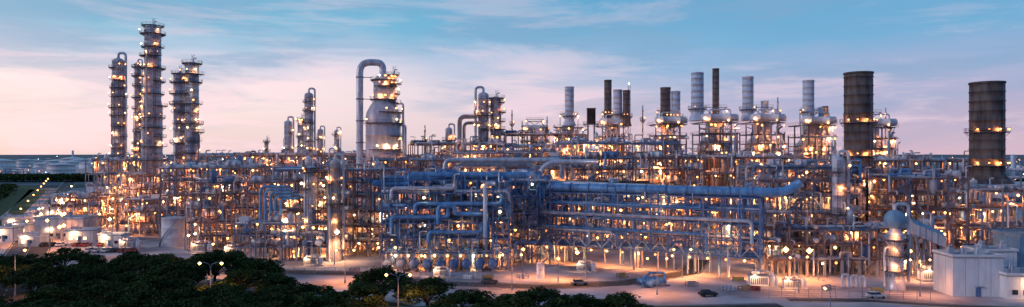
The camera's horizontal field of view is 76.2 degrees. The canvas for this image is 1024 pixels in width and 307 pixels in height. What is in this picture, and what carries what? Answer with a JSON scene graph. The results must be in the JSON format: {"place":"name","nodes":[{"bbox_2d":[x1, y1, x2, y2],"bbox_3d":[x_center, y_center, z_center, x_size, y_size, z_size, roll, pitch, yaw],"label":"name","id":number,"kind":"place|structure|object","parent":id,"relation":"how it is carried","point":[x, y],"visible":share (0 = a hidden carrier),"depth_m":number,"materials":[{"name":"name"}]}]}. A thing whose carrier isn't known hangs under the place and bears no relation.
{"place":"outdoors","nodes":[
{"label":"outdoors","id":0,"kind":"place"},
{"bbox_2d":[0,179,75,304],"bbox_3d":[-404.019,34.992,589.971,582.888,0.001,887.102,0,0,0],"label":"road","id":1,"kind":"structure","parent":0,"point":[39,251],"depth_m":233.19,"materials":[{"name":"asphalt"}]},
{"bbox_2d":[17,229,48,245],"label":"workshop building","id":2,"kind":"structure","parent":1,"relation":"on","point":[32,238],"depth_m":246.01,"materials":[{"name":"concrete"}]},
{"bbox_2d":[97,229,129,246],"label":"office building","id":3,"kind":"structure","parent":0,"point":[105,237],"depth_m":245.77,"materials":[{"name":"concrete"}]},
{"bbox_2d":[282,116,293,202],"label":"distillation column","id":4,"kind":"structure","parent":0,"point":[288,143],"depth_m":452.85,"materials":[{"name":"metal"}]},
{"bbox_2d":[302,87,315,161],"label":"distillation column","id":5,"kind":"structure","parent":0,"point":[309,111],"depth_m":447.59,"materials":[{"name":"metal"}]},
{"bbox_2d":[130,259,708,288],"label":"plant road","id":6,"kind":"structure","parent":0,"point":[633,281],"depth_m":177.11,"materials":[{"name":"asphalt"}]},
{"bbox_2d":[219,259,711,289],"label":"plant road markings","id":7,"kind":"object","parent":6,"relation":"on","point":[517,283],"visible":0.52,"depth_m":179.26,"materials":[{"name":"paint"}]},
{"bbox_2d":[0,154,1023,306],"bbox_3d":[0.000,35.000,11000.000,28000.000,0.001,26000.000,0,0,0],"label":"ground","id":8,"kind":"structure","parent":0,"point":[677,291],"depth_m":192.08,"materials":[{"name":"concrete"}]},
{"bbox_2d":[0,222,23,240],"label":"guard house","id":9,"kind":"structure","parent":8,"relation":"on","point":[6,232],"depth_m":260.00,"materials":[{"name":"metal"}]},
{"bbox_2d":[0,186,37,216],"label":"grass verge","id":10,"kind":"object","parent":8,"relation":"on","point":[11,200],"depth_m":507.90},
{"bbox_2d":[0,189,46,225],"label":"grass verge","id":11,"kind":"object","parent":8,"relation":"on","point":[24,204],"depth_m":466.44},
{"bbox_2d":[0,173,100,181],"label":"distant tree line","id":12,"kind":"object","parent":8,"relation":"on","point":[36,177],"visible":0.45,"depth_m":801.09,"materials":[{"name":"green plant"}]},
{"bbox_2d":[46,163,75,173],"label":"storage tank","id":13,"kind":"object","parent":8,"relation":"on","point":[59,168],"visible":0.71,"depth_m":889.87,"materials":[{"name":"metal"}]},
{"bbox_2d":[30,247,99,266],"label":"rain tree","id":14,"kind":"object","parent":8,"relation":"on","point":[66,255],"visible":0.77,"depth_m":179.85,"materials":[{"name":"green plant"}]},
{"bbox_2d":[33,211,98,238],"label":"maintenance shelter","id":15,"kind":"object","parent":8,"relation":"on","point":[41,224],"visible":0.75,"depth_m":268.00,"materials":[{"name":"metal"}]},
{"bbox_2d":[65,225,100,242],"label":"warehouse building","id":16,"kind":"structure","parent":8,"relation":"on","point":[80,234],"depth_m":256.81,"materials":[{"name":"concrete"}]},
{"bbox_2d":[49,187,128,227],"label":"process structure","id":17,"kind":"object","parent":8,"relation":"on","point":[99,201],"visible":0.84,"depth_m":310.29,"materials":[{"name":"metal"}]},
{"bbox_2d":[108,52,127,211],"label":"distillation column","id":18,"kind":"structure","parent":8,"relation":"on","point":[118,114],"depth_m":367.75,"materials":[{"name":"metal"}]},
{"bbox_2d":[85,152,172,219],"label":"process structure","id":19,"kind":"object","parent":8,"relation":"on","point":[108,178],"visible":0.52,"depth_m":343.64,"materials":[{"name":"metal"}]},
{"bbox_2d":[107,251,157,273],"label":"rain tree","id":20,"kind":"object","parent":8,"relation":"on","point":[124,257],"visible":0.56,"depth_m":179.31,"materials":[{"name":"green plant"}]},
{"bbox_2d":[131,59,143,166],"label":"distillation column","id":21,"kind":"structure","parent":8,"relation":"on","point":[136,139],"depth_m":370.51,"materials":[{"name":"metal"}]},
{"bbox_2d":[137,19,167,204],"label":"distillation column","id":22,"kind":"structure","parent":8,"relation":"on","point":[153,118],"depth_m":346.35,"materials":[{"name":"metal"}]},
{"bbox_2d":[116,188,196,235],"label":"process structure","id":23,"kind":"object","parent":8,"relation":"on","point":[144,219],"visible":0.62,"depth_m":280.11,"materials":[{"name":"metal"}]},
{"bbox_2d":[116,166,218,227],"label":"process structure","id":24,"kind":"object","parent":8,"relation":"on","point":[152,186],"visible":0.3,"depth_m":311.44,"materials":[{"name":"metal"}]},
{"bbox_2d":[159,213,188,246],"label":"storage tank","id":25,"kind":"object","parent":8,"relation":"on","point":[172,231],"visible":0.95,"depth_m":244.02,"materials":[{"name":"metal"}]},
{"bbox_2d":[169,65,184,173],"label":"distillation column","id":26,"kind":"structure","parent":8,"relation":"on","point":[178,144],"depth_m":327.52,"materials":[{"name":"metal"}]},
{"bbox_2d":[179,57,203,229],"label":"distillation column","id":27,"kind":"structure","parent":8,"relation":"on","point":[191,83],"depth_m":297.41,"materials":[{"name":"metal"}]},
{"bbox_2d":[8,282,411,306],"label":"grass verge","id":28,"kind":"object","parent":8,"relation":"on","point":[100,302],"depth_m":154.43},
{"bbox_2d":[0,261,74,289],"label":"rain tree","id":29,"kind":"object","parent":28,"relation":"on","point":[34,273],"visible":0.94,"depth_m":151.02,"materials":[{"name":"green plant"}]},
{"bbox_2d":[8,287,87,306],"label":"rain tree","id":30,"kind":"object","parent":28,"relation":"on","point":[44,293],"visible":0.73,"depth_m":138.31,"materials":[{"name":"green plant"}]},
{"bbox_2d":[114,256,171,272],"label":"rain tree","id":31,"kind":"object","parent":28,"relation":"on","point":[147,262],"visible":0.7,"depth_m":165.28,"materials":[{"name":"green plant"}]},
{"bbox_2d":[108,275,200,306],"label":"rain tree","id":32,"kind":"object","parent":28,"relation":"on","point":[151,289],"visible":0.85,"depth_m":127.47,"materials":[{"name":"green plant"}]},
{"bbox_2d":[130,260,207,284],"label":"rain tree","id":33,"kind":"object","parent":28,"relation":"on","point":[171,269],"visible":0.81,"depth_m":154.13,"materials":[{"name":"green plant"}]},
{"bbox_2d":[171,285,261,306],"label":"rain tree","id":34,"kind":"object","parent":28,"relation":"on","point":[225,293],"visible":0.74,"depth_m":126.86,"materials":[{"name":"green plant"}]},
{"bbox_2d":[184,249,249,283],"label":"rain tree","id":35,"kind":"object","parent":28,"relation":"on","point":[234,259],"visible":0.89,"depth_m":164.71,"materials":[{"name":"green plant"}]},
{"bbox_2d":[211,269,272,294],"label":"rain tree","id":36,"kind":"object","parent":28,"relation":"on","point":[249,276],"visible":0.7,"depth_m":151.71,"materials":[{"name":"green plant"}]},
{"bbox_2d":[244,272,299,288],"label":"rain tree","id":37,"kind":"object","parent":28,"relation":"on","point":[279,279],"visible":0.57,"depth_m":153.68,"materials":[{"name":"green plant"}]},
{"bbox_2d":[270,282,338,301],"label":"rain tree","id":38,"kind":"object","parent":28,"relation":"on","point":[318,290],"visible":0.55,"depth_m":138.16,"materials":[{"name":"green plant"}]},
{"bbox_2d":[285,290,336,306],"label":"rain tree","id":39,"kind":"object","parent":28,"relation":"on","point":[306,299],"visible":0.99,"depth_m":126.76,"materials":[{"name":"green plant"}]},
{"bbox_2d":[329,280,389,306],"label":"rain tree","id":40,"kind":"object","parent":28,"relation":"on","point":[358,290],"visible":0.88,"depth_m":137.01,"materials":[{"name":"green plant"}]},
{"bbox_2d":[350,265,415,301],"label":"rain tree","id":41,"kind":"object","parent":28,"relation":"on","point":[371,276],"visible":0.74,"depth_m":149.47,"materials":[{"name":"green plant"}]},
{"bbox_2d":[392,276,455,305],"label":"rain tree","id":42,"kind":"object","parent":28,"relation":"on","point":[424,287],"visible":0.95,"depth_m":137.70,"materials":[{"name":"green plant"}]},
{"bbox_2d":[424,288,496,306],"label":"rain tree","id":43,"kind":"object","parent":28,"relation":"on","point":[463,297],"visible":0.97,"depth_m":131.83,"materials":[{"name":"green plant"}]},
{"bbox_2d":[159,155,284,240],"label":"process structure","id":44,"kind":"object","parent":8,"relation":"on","point":[237,165],"visible":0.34,"depth_m":264.25,"materials":[{"name":"metal"}]},
{"bbox_2d":[182,168,277,249],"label":"process structure","id":45,"kind":"object","parent":8,"relation":"on","point":[209,217],"visible":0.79,"depth_m":238.77,"materials":[{"name":"metal"}]},
{"bbox_2d":[224,257,284,276],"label":"rain tree","id":46,"kind":"object","parent":8,"relation":"on","point":[267,266],"visible":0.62,"depth_m":164.45,"materials":[{"name":"green plant"}]},
{"bbox_2d":[233,209,327,260],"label":"process structure","id":47,"kind":"object","parent":8,"relation":"on","point":[289,243],"visible":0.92,"depth_m":212.34,"materials":[{"name":"metal"}]},
{"bbox_2d":[259,185,301,249],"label":"vertical pipe bundle","id":48,"kind":"object","parent":47,"relation":"on","point":[284,192],"visible":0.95,"depth_m":217.70,"materials":[{"name":"metal"}]},
{"bbox_2d":[200,147,399,217],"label":"elevated pipe rack","id":49,"kind":"object","parent":8,"relation":"on","point":[301,153],"visible":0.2,"depth_m":344.00,"materials":[{"name":"metal"}]},
{"bbox_2d":[300,155,321,259],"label":"distillation column","id":50,"kind":"structure","parent":8,"relation":"on","point":[311,171],"depth_m":213.66,"materials":[{"name":"metal"}]},
{"bbox_2d":[261,155,401,256],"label":"process structure","id":51,"kind":"object","parent":8,"relation":"on","point":[359,230],"visible":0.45,"depth_m":227.01,"materials":[{"name":"metal"}]},
{"bbox_2d":[324,153,345,261],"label":"distillation column","id":52,"kind":"structure","parent":8,"relation":"on","point":[334,204],"depth_m":211.49,"materials":[{"name":"metal"}]},
{"bbox_2d":[356,59,406,229],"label":"fractionator vessel","id":53,"kind":"object","parent":8,"relation":"on","point":[384,124],"visible":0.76,"depth_m":297.87,"materials":[{"name":"metal"}]},
{"bbox_2d":[367,152,454,239],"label":"process structure","id":54,"kind":"object","parent":8,"relation":"on","point":[424,158],"visible":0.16,"depth_m":266.44,"materials":[{"name":"metal"}]},
{"bbox_2d":[372,164,528,271],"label":"heat exchanger structure","id":55,"kind":"object","parent":8,"relation":"on","point":[455,180],"visible":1,"depth_m":196.05,"materials":[{"name":"metal"}]},
{"bbox_2d":[406,134,503,222],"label":"process structure","id":56,"kind":"object","parent":8,"relation":"on","point":[473,142],"visible":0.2,"depth_m":302.29,"materials":[{"name":"metal"}]},
{"bbox_2d":[426,110,505,170],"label":"overhead pipe loop","id":57,"kind":"object","parent":56,"relation":"on","point":[461,131],"visible":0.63,"depth_m":317.45,"materials":[{"name":"metal"}]},
{"bbox_2d":[474,86,492,186],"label":"distillation column","id":58,"kind":"structure","parent":8,"relation":"on","point":[483,112],"depth_m":317.77,"materials":[{"name":"metal"}]},
{"bbox_2d":[420,169,554,248],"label":"pipe rack","id":59,"kind":"object","parent":8,"relation":"on","point":[499,227],"visible":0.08,"depth_m":242.50,"materials":[{"name":"metal"}]},
{"bbox_2d":[487,89,506,222],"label":"distillation column","id":60,"kind":"structure","parent":8,"relation":"on","point":[495,118],"depth_m":319.52,"materials":[{"name":"metal"}]},
{"bbox_2d":[452,142,556,239],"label":"process structure","id":61,"kind":"object","parent":8,"relation":"on","point":[488,151],"visible":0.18,"depth_m":268.85,"materials":[{"name":"metal"}]},
{"bbox_2d":[443,158,597,246],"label":"expansion loop pipes","id":62,"kind":"object","parent":8,"relation":"on","point":[523,163],"visible":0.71,"depth_m":233.38,"materials":[{"name":"metal"}]},
{"bbox_2d":[520,117,548,169],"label":"cracking furnace","id":63,"kind":"object","parent":8,"relation":"on","point":[530,128],"visible":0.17,"depth_m":338.21,"materials":[{"name":"metal"}]},
{"bbox_2d":[489,126,586,220],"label":"process structure","id":64,"kind":"object","parent":8,"relation":"on","point":[537,132],"visible":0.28,"depth_m":318.44,"materials":[{"name":"metal"}]},
{"bbox_2d":[497,286,580,306],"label":"rain tree","id":65,"kind":"object","parent":8,"relation":"on","point":[553,297],"visible":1,"depth_m":125.52,"materials":[{"name":"green plant"}]},
{"bbox_2d":[553,114,586,220],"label":"cracking furnace","id":66,"kind":"object","parent":8,"relation":"on","point":[571,129],"visible":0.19,"depth_m":325.82,"materials":[{"name":"metal"}]},
{"bbox_2d":[562,86,576,125],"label":"furnace stack","id":67,"kind":"object","parent":66,"relation":"on","point":[569,116],"visible":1,"depth_m":327.99,"materials":[{"name":"metal"}]},
{"bbox_2d":[555,293,611,306],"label":"rain tree","id":68,"kind":"object","parent":8,"relation":"on","point":[586,301],"visible":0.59,"depth_m":131.15,"materials":[{"name":"green plant"}]},
{"bbox_2d":[594,112,630,223],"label":"cracking furnace","id":69,"kind":"object","parent":8,"relation":"on","point":[611,129],"visible":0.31,"depth_m":311.77,"materials":[{"name":"metal"}]},
{"bbox_2d":[602,80,612,117],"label":"furnace stack","id":70,"kind":"object","parent":69,"relation":"on","point":[608,96],"visible":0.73,"depth_m":318.27,"materials":[{"name":"metal"}]},
{"bbox_2d":[610,89,622,123],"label":"furnace stack","id":71,"kind":"object","parent":69,"relation":"on","point":[617,104],"visible":0.92,"depth_m":310.10,"materials":[{"name":"metal"}]},
{"bbox_2d":[620,90,632,125],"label":"furnace stack","id":72,"kind":"object","parent":69,"relation":"on","point":[626,117],"visible":0.98,"depth_m":308.45,"materials":[{"name":"metal"}]},
{"bbox_2d":[553,132,680,237],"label":"process structure","id":73,"kind":"object","parent":8,"relation":"on","point":[584,142],"visible":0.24,"depth_m":278.46,"materials":[{"name":"metal"}]},
{"bbox_2d":[596,291,652,306],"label":"rain tree","id":74,"kind":"object","parent":8,"relation":"on","point":[625,298],"visible":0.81,"depth_m":130.63,"materials":[{"name":"green plant"}]},
{"bbox_2d":[546,148,708,249],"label":"process structure","id":75,"kind":"object","parent":8,"relation":"on","point":[677,179],"visible":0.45,"depth_m":243.79,"materials":[{"name":"metal"}]},
{"bbox_2d":[495,169,802,276],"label":"pipe rack","id":76,"kind":"object","parent":8,"relation":"on","point":[645,192],"visible":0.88,"depth_m":194.56,"materials":[{"name":"metal"}]},
{"bbox_2d":[636,271,669,287],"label":"exchanger bundles","id":77,"kind":"object","parent":8,"relation":"on","point":[649,281],"visible":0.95,"depth_m":172.07,"materials":[{"name":"metal"}]},
{"bbox_2d":[647,110,688,201],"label":"cracking furnace","id":78,"kind":"object","parent":8,"relation":"on","point":[670,131],"visible":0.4,"depth_m":295.32,"materials":[{"name":"metal"}]},
{"bbox_2d":[657,87,670,127],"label":"furnace stack","id":79,"kind":"object","parent":78,"relation":"on","point":[665,99],"visible":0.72,"depth_m":298.08,"materials":[{"name":"metal"}]},
{"bbox_2d":[690,107,739,231],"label":"cracking furnace","id":80,"kind":"object","parent":8,"relation":"on","point":[713,140],"visible":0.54,"depth_m":276.77,"materials":[{"name":"metal"}]},
{"bbox_2d":[688,72,706,120],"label":"furnace stack","id":81,"kind":"object","parent":80,"relation":"on","point":[697,109],"visible":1,"depth_m":277.73,"materials":[{"name":"metal"}]},
{"bbox_2d":[710,68,720,113],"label":"furnace stack","id":82,"kind":"object","parent":80,"relation":"attached to","point":[715,87],"visible":0.72,"depth_m":298.79,"materials":[{"name":"metal"}]},
{"bbox_2d":[676,147,810,244],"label":"process structure","id":83,"kind":"object","parent":8,"relation":"on","point":[725,168],"visible":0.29,"depth_m":255.55,"materials":[{"name":"metal"}]},
{"bbox_2d":[738,107,787,220],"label":"cracking furnace","id":84,"kind":"object","parent":8,"relation":"on","point":[761,140],"visible":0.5,"depth_m":276.82,"materials":[{"name":"metal"}]},
{"bbox_2d":[739,76,756,120],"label":"furnace stack","id":85,"kind":"object","parent":84,"relation":"on","point":[747,109],"visible":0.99,"depth_m":279.11,"materials":[{"name":"metal"}]},
{"bbox_2d":[745,270,780,287],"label":"generator skid","id":86,"kind":"object","parent":8,"relation":"on","point":[759,278],"visible":1,"depth_m":170.87,"materials":[{"name":"metal"}]},
{"bbox_2d":[780,276,807,289],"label":"transformer skid","id":87,"kind":"object","parent":8,"relation":"on","point":[789,282],"visible":0.99,"depth_m":168.12,"materials":[{"name":"metal"}]},
{"bbox_2d":[733,154,867,264],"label":"process structure","id":88,"kind":"object","parent":8,"relation":"on","point":[813,207],"visible":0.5,"depth_m":208.78,"materials":[{"name":"metal"}]},
{"bbox_2d":[786,107,837,233],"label":"cracking furnace","id":89,"kind":"object","parent":8,"relation":"on","point":[811,144],"visible":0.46,"depth_m":278.80,"materials":[{"name":"metal"}]},
{"bbox_2d":[799,80,817,123],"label":"furnace stack","id":90,"kind":"object","parent":89,"relation":"on","point":[808,99],"visible":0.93,"depth_m":280.10,"materials":[{"name":"metal"}]},
{"bbox_2d":[755,208,878,276],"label":"process structure","id":91,"kind":"object","parent":8,"relation":"on","point":[824,237],"visible":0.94,"depth_m":188.01,"materials":[{"name":"metal"}]},
{"bbox_2d":[826,150,850,267],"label":"distillation column","id":92,"kind":"structure","parent":8,"relation":"on","point":[840,187],"depth_m":198.59,"materials":[{"name":"metal"}]},
{"bbox_2d":[768,289,930,299],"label":"perimeter fence","id":93,"kind":"object","parent":8,"relation":"on","point":[889,292],"visible":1,"depth_m":156.85,"materials":[{"name":"metal"}]},
{"bbox_2d":[837,273,869,288],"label":"bend manifold","id":94,"kind":"object","parent":8,"relation":"on","point":[857,283],"visible":1,"depth_m":169.69,"materials":[{"name":"metal"}]},
{"bbox_2d":[842,109,900,196],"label":"cracking furnace","id":95,"kind":"object","parent":8,"relation":"on","point":[879,147],"visible":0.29,"depth_m":276.24,"materials":[{"name":"metal"}]},
{"bbox_2d":[803,149,985,236],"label":"process structure","id":96,"kind":"object","parent":8,"relation":"on","point":[911,159],"visible":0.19,"depth_m":245.85,"materials":[{"name":"metal"}]},
{"bbox_2d":[880,202,909,291],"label":"sphere topped vessel","id":97,"kind":"object","parent":8,"relation":"on","point":[893,255],"visible":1,"depth_m":166.51,"materials":[{"name":"metal"}]},
{"bbox_2d":[823,164,971,264],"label":"process structure","id":98,"kind":"object","parent":8,"relation":"on","point":[909,189],"visible":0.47,"depth_m":209.64,"materials":[{"name":"metal"}]},
{"bbox_2d":[840,71,879,173],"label":"furnace stack","id":99,"kind":"object","parent":98,"relation":"on","point":[857,122],"visible":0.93,"depth_m":226.10,"materials":[{"name":"metal"}]},
{"bbox_2d":[861,212,950,274],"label":"process structure","id":100,"kind":"object","parent":8,"relation":"on","point":[882,225],"visible":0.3,"depth_m":189.66,"materials":[{"name":"metal"}]},
{"bbox_2d":[910,218,945,277],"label":"inclined gallery","id":101,"kind":"object","parent":8,"relation":"on","point":[924,232],"visible":0.7,"depth_m":181.92,"materials":[{"name":"metal"}]},
{"bbox_2d":[899,152,1023,202],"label":"distant refinery","id":102,"kind":"structure","parent":8,"relation":"on","point":[1013,177],"depth_m":469.38,"materials":[{"name":"metal"}]},
{"bbox_2d":[932,244,1004,296],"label":"switchgear building","id":103,"kind":"structure","parent":8,"relation":"on","point":[962,271],"depth_m":159.84,"materials":[{"name":"metal"}]},
{"bbox_2d":[938,177,1023,249],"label":"process structure","id":104,"kind":"object","parent":8,"relation":"on","point":[1010,205],"visible":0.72,"depth_m":206.37,"materials":[{"name":"metal"}]},
{"bbox_2d":[960,81,1014,183],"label":"furnace stack","id":105,"kind":"object","parent":104,"relation":"on","point":[988,131],"visible":1,"depth_m":215.90,"materials":[{"name":"metal"}]},
{"bbox_2d":[992,229,1023,266],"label":"substation building","id":106,"kind":"structure","parent":8,"relation":"on","point":[1012,238],"depth_m":183.41,"materials":[{"name":"metal"}]},
{"bbox_2d":[0,0,1023,154],"label":"sky","id":107,"kind":"structure","parent":0,"point":[260,58],"materials":[{"name":"blue"}]},
{"bbox_2d":[510,168,556,263],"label":"pipe rack tower","id":108,"kind":"structure","parent":0,"point":[528,221],"depth_m":207.79,"materials":[{"name":"metal"}]},
{"bbox_2d":[459,303,782,306],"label":"yard road","id":109,"kind":"structure","parent":0,"point":[754,305],"depth_m":150.28,"materials":[{"name":"asphalt"}]},
{"bbox_2d":[788,298,1009,306],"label":"plant road","id":110,"kind":"structure","parent":0,"point":[870,300],"depth_m":154.31,"materials":[{"name":"asphalt"}]},
{"bbox_2d":[786,297,1023,306],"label":"plant road markings","id":111,"kind":"object","parent":110,"relation":"on","point":[895,304],"visible":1,"depth_m":152.97,"materials":[{"name":"paint"}]},
{"bbox_2d":[963,240,1018,266],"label":"analyser building","id":112,"kind":"structure","parent":0,"point":[1010,253],"depth_m":172.00,"materials":[{"name":"metal"}]},
{"bbox_2d":[999,263,1023,298],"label":"control building","id":113,"kind":"structure","parent":0,"point":[1011,281],"depth_m":156.97,"materials":[{"name":"concrete"}]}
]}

